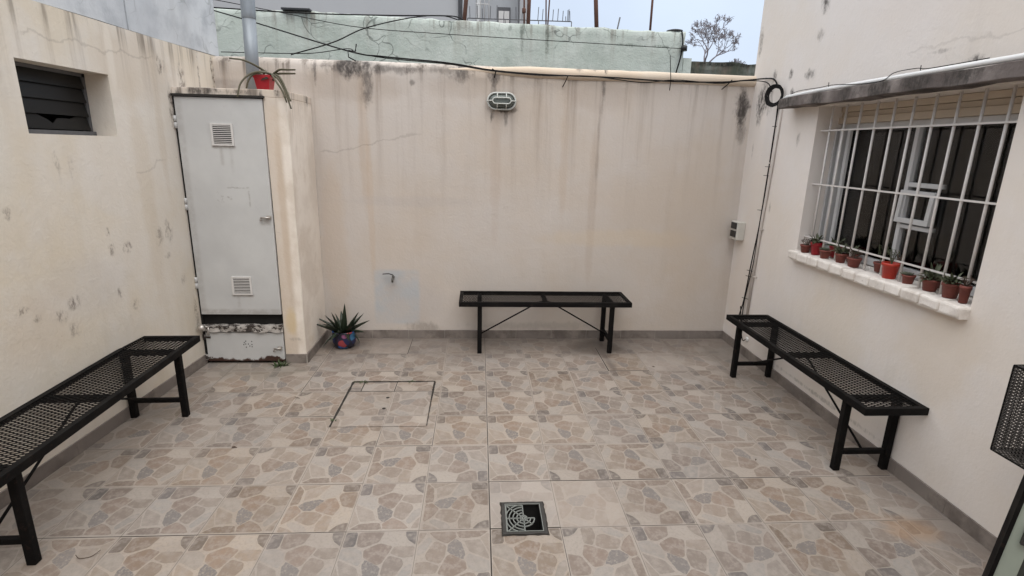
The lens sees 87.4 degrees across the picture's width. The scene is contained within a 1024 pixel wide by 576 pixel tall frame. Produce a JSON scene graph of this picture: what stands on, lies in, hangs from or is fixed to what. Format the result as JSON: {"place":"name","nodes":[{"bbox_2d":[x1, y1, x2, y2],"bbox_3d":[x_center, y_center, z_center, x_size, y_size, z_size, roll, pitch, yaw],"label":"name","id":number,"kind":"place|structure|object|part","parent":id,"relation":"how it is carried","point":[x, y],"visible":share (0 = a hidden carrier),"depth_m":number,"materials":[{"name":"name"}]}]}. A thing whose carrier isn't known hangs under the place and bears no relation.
{"place":"outdoors","nodes":[
{"label":"outdoors","id":0,"kind":"place"},
{"bbox_2d":[0,338,990,575],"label":"courtyard floor","id":1,"kind":"structure","parent":0,"point":[625,457],"depth_m":2.85,"materials":[{"name":"tile"}]},
{"bbox_2d":[0,335,199,565],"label":"bench","id":2,"kind":"object","parent":1,"relation":"on","point":[11,476],"visible":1,"depth_m":2.64,"materials":[{"name":"black metal"}]},
{"bbox_2d":[0,0,215,509],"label":"wall","id":3,"kind":"structure","parent":1,"relation":"on","point":[96,260],"depth_m":3.06,"materials":[{"name":"paint"}]},
{"bbox_2d":[14,61,96,135],"bbox_3d":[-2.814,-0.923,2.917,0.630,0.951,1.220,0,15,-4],"label":"louvre window","id":4,"kind":"structure","parent":3,"relation":"in","point":[55,101],"depth_m":2.96,"materials":[{"name":"grey metal"}]},
{"bbox_2d":[33,0,218,55],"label":"wall","id":5,"kind":"structure","parent":3,"relation":"on","point":[190,24],"depth_m":3.65,"materials":[{"name":"white paint"}]},
{"bbox_2d":[170,87,327,362],"bbox_3d":[-2.046,-0.474,4.314,0.817,2.084,0.631,0,15,-4],"label":"meter cupboard","id":6,"kind":"object","parent":1,"relation":"on","point":[247,161],"visible":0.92,"depth_m":4.05,"materials":[{"name":"paint"}]},
{"bbox_2d":[198,324,209,334],"bbox_3d":[-2.377,0.325,4.159,0.056,0.101,0.113,11,17,32],"label":"ball knob","id":7,"kind":"object","parent":6,"relation":"attached to","point":[201,327],"visible":1,"depth_m":4.12,"materials":[{"name":"metal"}]},
{"bbox_3d":[-2.104,-0.569,3.985,0.622,1.604,0.048,0,15,-4],"label":"door","id":8,"kind":"part","parent":6,"relation":"part of","materials":[{"name":"paint"}]},
{"bbox_3d":[-2.128,0.468,4.256,0.617,0.240,0.048,0,15,-4],"label":"lower door","id":9,"kind":"part","parent":6,"relation":"part of","materials":[{"name":"paint"}]},
{"bbox_2d":[240,0,259,88],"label":"flue pipe","id":10,"kind":"object","parent":6,"relation":"on","point":[248,13],"visible":0.86,"depth_m":3.97,"materials":[{"name":"silver metal"}]},
{"bbox_2d":[229,57,295,108],"bbox_3d":[-1.759,-1.459,3.852,0.439,0.335,0.298,0,15,-4],"label":"potted plant","id":11,"kind":"object","parent":6,"relation":"on","point":[264,81],"visible":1,"depth_m":3.84,"materials":[{"name":"red plastic"}]},
{"bbox_2d":[271,359,290,367],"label":"weed","id":12,"kind":"object","parent":1,"relation":"on","point":[280,364],"visible":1,"depth_m":4.26,"materials":[{"name":"green plant"}]},
{"bbox_2d":[317,304,369,348],"bbox_3d":[-1.480,0.325,4.658,0.413,0.384,0.388,9,16,25],"label":"potted agave","id":13,"kind":"object","parent":1,"relation":"on","point":[343,336],"visible":0.99,"depth_m":4.62,"materials":[{"name":"plant"}]},
{"bbox_2d":[329,381,435,426],"bbox_3d":[-0.863,0.786,3.702,0.619,0.002,0.680,0,15,-4],"label":"inspection hatch","id":14,"kind":"object","parent":1,"relation":"on","point":[363,404],"visible":1,"depth_m":3.66,"materials":[{"name":"tile"}]},
{"bbox_2d":[213,56,756,337],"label":"boundary wall","id":15,"kind":"structure","parent":1,"relation":"on","point":[440,187],"depth_m":4.68,"materials":[{"name":"paint"}]},
{"bbox_2d":[347,44,356,60],"bbox_3d":[-1.297,-1.904,4.332,0.078,0.140,0.064,0,15,-4],"label":"cable hook","id":16,"kind":"object","parent":15,"relation":"attached to","point":[353,51],"visible":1,"depth_m":4.34,"materials":[{"name":"black metal"}]},
{"bbox_2d":[221,48,353,53],"bbox_3d":[-1.839,-1.959,4.427,1.119,0.051,0.088,2,15,2],"label":"overhead cable","id":17,"kind":"object","parent":16,"relation":"attached to","point":[291,53],"visible":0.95,"depth_m":4.44,"materials":[{"name":"black rubber"}]},
{"bbox_2d":[214,10,777,83],"bbox_3d":[-0.445,-2.073,4.463,5.123,0.710,0.657,4,15,9],"label":"overhead cable","id":18,"kind":"object","parent":16,"relation":"hanging from","point":[491,69],"visible":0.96,"depth_m":4.41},
{"bbox_2d":[486,92,516,109],"bbox_3d":[-0.085,-1.544,4.426,0.259,0.143,0.100,0,15,-4],"label":"bulkhead lamp","id":19,"kind":"object","parent":15,"relation":"attached to","point":[501,100],"visible":1,"depth_m":4.41,"materials":[{"name":"white plastic"}]},
{"bbox_2d":[500,501,549,535],"bbox_3d":[0.054,1.200,2.599,0.224,0.208,0.246,0,15,-4],"label":"floor drain","id":20,"kind":"object","parent":1,"relation":"in","point":[523,518],"visible":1,"depth_m":2.63,"materials":[{"name":"grey metal"}]},
{"bbox_2d":[459,291,631,353],"bbox_3d":[0.274,0.302,4.750,1.470,0.465,0.375,0,15,-4],"label":"bench","id":21,"kind":"object","parent":1,"relation":"on","point":[603,304],"visible":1,"depth_m":4.64,"materials":[{"name":"black metal"}]},
{"bbox_2d":[726,314,928,470],"bbox_3d":[1.939,0.643,3.598,0.345,0.465,1.610,0,15,-4],"label":"bench","id":22,"kind":"object","parent":1,"relation":"on","point":[896,409],"visible":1,"depth_m":3.14,"materials":[{"name":"black metal"}]},
{"bbox_2d":[530,0,763,64],"label":"sky","id":23,"kind":"structure","parent":0,"point":[634,14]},
{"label":"ground","id":24,"kind":"structure","parent":0,"visible":0},
{"bbox_2d":[213,0,462,20],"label":"grey building","id":25,"kind":"structure","parent":24,"relation":"on","point":[418,7],"depth_m":8.08,"materials":[{"name":"concrete"}]},
{"bbox_2d":[214,7,691,72],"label":"green building","id":26,"kind":"structure","parent":24,"relation":"on","point":[489,50],"depth_m":5.65,"materials":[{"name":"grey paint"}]},
{"bbox_2d":[217,0,682,48],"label":"overhead cable","id":27,"kind":"object","parent":26,"relation":"attached to","point":[451,34],"visible":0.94,"depth_m":5.22,"materials":[{"name":"black rubber"}]},
{"bbox_2d":[462,0,467,20],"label":"rusty post","id":28,"kind":"object","parent":26,"relation":"on","point":[465,6],"visible":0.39,"depth_m":5.99,"materials":[{"name":"metal"}]},
{"bbox_2d":[214,7,463,19],"bbox_3d":[-1.609,-2.764,5.292,2.562,0.157,0.610,-5,16,-22],"label":"overhead cable","id":29,"kind":"object","parent":28,"relation":"attached to","point":[336,14],"visible":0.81,"depth_m":5.26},
{"bbox_2d":[291,15,459,54],"bbox_3d":[-1.065,-2.432,5.130,0.308,0.670,2.216,11,18,33],"label":"overhead cable","id":30,"kind":"object","parent":28,"relation":"attached to","point":[368,27],"visible":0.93,"depth_m":4.79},
{"bbox_2d":[467,5,571,26],"bbox_3d":[0.092,-3.134,6.432,1.260,0.450,0.012,0,15,-4],"label":"roof railing","id":31,"kind":"object","parent":26,"relation":"on","point":[522,15],"visible":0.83,"depth_m":6.40,"materials":[{"name":"grey metal"}]},
{"bbox_2d":[522,0,525,23],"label":"rusty post","id":32,"kind":"object","parent":26,"relation":"on","point":[523,10],"visible":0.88,"depth_m":5.99,"materials":[{"name":"metal"}]},
{"bbox_2d":[526,0,530,23],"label":"rusty post","id":33,"kind":"object","parent":26,"relation":"on","point":[528,11],"visible":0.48,"depth_m":6.05,"materials":[{"name":"metal"}]},
{"bbox_2d":[545,0,546,24],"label":"rusty post","id":34,"kind":"object","parent":26,"relation":"on","point":[546,12],"visible":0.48,"depth_m":6.04,"materials":[{"name":"metal"}]},
{"bbox_2d":[547,0,549,24],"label":"rusty post","id":35,"kind":"object","parent":26,"relation":"on","point":[548,13],"visible":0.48,"depth_m":6.04,"materials":[{"name":"metal"}]},
{"bbox_2d":[594,0,598,26],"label":"rusty post","id":36,"kind":"object","parent":26,"relation":"on","point":[596,22],"visible":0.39,"depth_m":6.06,"materials":[{"name":"metal"}]},
{"bbox_2d":[649,0,653,30],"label":"rusty post","id":37,"kind":"object","parent":26,"relation":"on","point":[651,14],"visible":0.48,"depth_m":6.11,"materials":[{"name":"metal"}]},
{"bbox_2d":[675,31,683,72],"bbox_3d":[1.858,-2.605,5.934,0.043,0.464,0.072,14,19,40],"label":"overhead cable","id":38,"kind":"object","parent":26,"relation":"attached to","point":[681,52],"visible":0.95,"depth_m":5.94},
{"bbox_2d":[463,0,526,23],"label":"distant house","id":39,"kind":"structure","parent":24,"relation":"on","point":[500,9],"depth_m":13.43,"materials":[{"name":"white"}]},
{"bbox_2d":[498,7,510,22],"bbox_3d":[-0.204,-6.738,13.512,0.320,0.620,0.058,0,15,-4],"label":"window","id":40,"kind":"structure","parent":39,"relation":"in","point":[505,11],"depth_m":13.45,"materials":[{"name":"grey metal"}]},
{"bbox_2d":[685,13,740,61],"bbox_3d":[8.981,-8.373,24.759,2.336,7.503,2.527,4,15,10],"label":"tree","id":41,"kind":"object","parent":24,"relation":"on","point":[714,27],"visible":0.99,"depth_m":23.73,"materials":[{"name":"grey plant"}]},
{"bbox_2d":[690,61,755,75],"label":"mossy wall","id":42,"kind":"structure","parent":24,"relation":"on","point":[725,68],"depth_m":7.16,"materials":[{"name":"concrete"}]},
{"bbox_2d":[729,58,745,63],"bbox_3d":[9.934,-7.381,24.611,0.823,5.904,0.626,0,15,-4],"label":"tree","id":43,"kind":"object","parent":24,"relation":"on","point":[736,60],"visible":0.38,"depth_m":23.90,"materials":[{"name":"grey plant"}]},
{"bbox_2d":[721,0,1023,551],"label":"house","id":44,"kind":"structure","parent":24,"relation":"on","point":[921,173],"depth_m":3.02,"materials":[{"name":"paint"}]},
{"bbox_2d":[348,51,771,91],"bbox_3d":[0.371,-1.769,4.402,3.413,0.257,0.263,2,15,2],"label":"overhead cable","id":45,"kind":"object","parent":44,"relation":"attached to","point":[568,75],"visible":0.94,"depth_m":4.38,"materials":[{"name":"black rubber"}]},
{"bbox_2d":[730,221,745,240],"bbox_3d":[2.002,-0.511,4.764,0.079,0.160,0.130,0,15,-4],"label":"socket box","id":46,"kind":"object","parent":44,"relation":"attached to","point":[737,231],"visible":1,"depth_m":4.71,"materials":[{"name":"plastic"}]},
{"bbox_2d":[739,84,783,341],"bbox_3d":[2.037,-0.559,4.430,0.104,2.111,0.190,-8,17,-31],"label":"cable bundle","id":47,"kind":"object","parent":44,"relation":"hanging from","point":[767,94],"visible":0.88,"depth_m":4.29,"materials":[{"name":"black plastic"}]},
{"bbox_2d":[746,109,782,319],"bbox_3d":[2.051,-0.542,4.393,0.029,1.761,0.107,0,15,-4],"label":"conduit","id":48,"kind":"object","parent":44,"relation":"attached to","point":[764,205],"depth_m":4.36,"materials":[{"name":"grey metal"}]},
{"bbox_2d":[800,237,811,252],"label":"potted plant","id":49,"kind":"object","parent":44,"relation":"on","point":[805,247],"visible":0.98,"depth_m":3.83,"materials":[{"name":"ceramic"}]},
{"bbox_2d":[810,233,823,254],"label":"potted plant","id":50,"kind":"object","parent":44,"relation":"on","point":[816,244],"visible":0.93,"depth_m":3.75,"materials":[{"name":"green plant"}]},
{"bbox_2d":[819,247,831,258],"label":"potted plant","id":51,"kind":"object","parent":44,"relation":"on","point":[825,252],"visible":1,"depth_m":3.62,"materials":[{"name":"brown plant"}]},
{"bbox_2d":[825,237,848,257],"bbox_3d":[2.234,-0.285,3.687,0.153,0.144,0.137,0,15,-4],"label":"potted plant","id":52,"kind":"object","parent":44,"relation":"on","point":[832,253],"visible":0.58,"depth_m":3.68,"materials":[{"name":"green plant"}]},
{"bbox_2d":[831,242,853,262],"bbox_3d":[2.158,-0.233,3.512,0.155,0.130,0.144,0,15,-4],"label":"potted plant","id":53,"kind":"object","parent":44,"relation":"on","point":[840,256],"visible":0.92,"depth_m":3.50,"materials":[{"name":"green plant"}]},
{"bbox_2d":[846,245,863,261],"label":"potted plant","id":54,"kind":"object","parent":44,"relation":"on","point":[857,253],"visible":0.36,"depth_m":3.52,"materials":[{"name":"green plant"}]},
{"bbox_2d":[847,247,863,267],"bbox_3d":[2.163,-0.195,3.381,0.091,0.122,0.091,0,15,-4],"label":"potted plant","id":55,"kind":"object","parent":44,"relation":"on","point":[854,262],"visible":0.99,"depth_m":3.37,"materials":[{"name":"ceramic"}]},
{"bbox_2d":[873,244,888,271],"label":"potted plant","id":56,"kind":"object","parent":44,"relation":"on","point":[877,265],"visible":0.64,"depth_m":3.25,"materials":[{"name":"green plant"}]},
{"bbox_2d":[881,248,900,278],"bbox_3d":[2.181,-0.143,3.079,0.096,0.177,0.094,0,15,-4],"label":"potted plant","id":57,"kind":"object","parent":44,"relation":"on","point":[890,269],"visible":1,"depth_m":3.06,"materials":[{"name":"green plant"}]},
{"bbox_2d":[784,53,1023,97],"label":"conduit pipe","id":58,"kind":"object","parent":44,"relation":"on","point":[996,60],"visible":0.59,"depth_m":2.64,"materials":[{"name":"white plastic"}]},
{"bbox_2d":[790,57,989,94],"bbox_3d":[2.053,-1.231,3.222,0.063,0.059,1.803,1,15,-1],"label":"loose wire","id":59,"kind":"object","parent":58,"relation":"attached to","point":[920,68],"visible":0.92,"depth_m":2.81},
{"bbox_2d":[900,271,915,283],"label":"potted plant","id":60,"kind":"object","parent":44,"relation":"on","point":[908,277],"visible":1,"depth_m":2.95,"materials":[{"name":"brown plant"}]},
{"bbox_2d":[818,88,1023,295],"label":"window","id":61,"kind":"structure","parent":44,"relation":"in","point":[997,105],"depth_m":3.06,"materials":[{"name":"metal"}]},
{"bbox_2d":[916,266,942,291],"bbox_3d":[2.204,-0.053,2.808,0.164,0.141,0.139,6,15,18],"label":"potted plant","id":62,"kind":"object","parent":44,"relation":"on","point":[930,281],"visible":0.93,"depth_m":2.80,"materials":[{"name":"green plant"}]},
{"bbox_2d":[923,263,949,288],"bbox_3d":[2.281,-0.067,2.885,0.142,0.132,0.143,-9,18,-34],"label":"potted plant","id":63,"kind":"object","parent":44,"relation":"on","point":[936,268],"visible":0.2,"depth_m":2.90,"materials":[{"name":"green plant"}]},
{"bbox_2d":[937,272,966,298],"bbox_3d":[2.206,-0.020,2.689,0.136,0.138,0.141,7,16,19],"label":"potted plant","id":64,"kind":"object","parent":44,"relation":"on","point":[950,287],"visible":0.86,"depth_m":2.67,"materials":[{"name":"green plant"}]},
{"bbox_2d":[958,275,975,303],"bbox_3d":[2.196,0.005,2.594,0.067,0.138,0.067,0,15,-4],"label":"potted plant","id":65,"kind":"object","parent":44,"relation":"on","point":[966,288],"visible":1,"depth_m":2.59,"materials":[{"name":"ceramic"}]},
{"bbox_2d":[982,475,1023,575],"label":"door leaf","id":66,"kind":"object","parent":44,"relation":"attached to","point":[1006,557],"visible":1,"depth_m":1.37,"materials":[{"name":"black metal"}]},
{"bbox_2d":[990,364,1023,468],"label":"cage","id":67,"kind":"object","parent":44,"relation":"attached to","point":[1017,451],"visible":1,"depth_m":2.06,"materials":[{"name":"black metal"}]}
]}

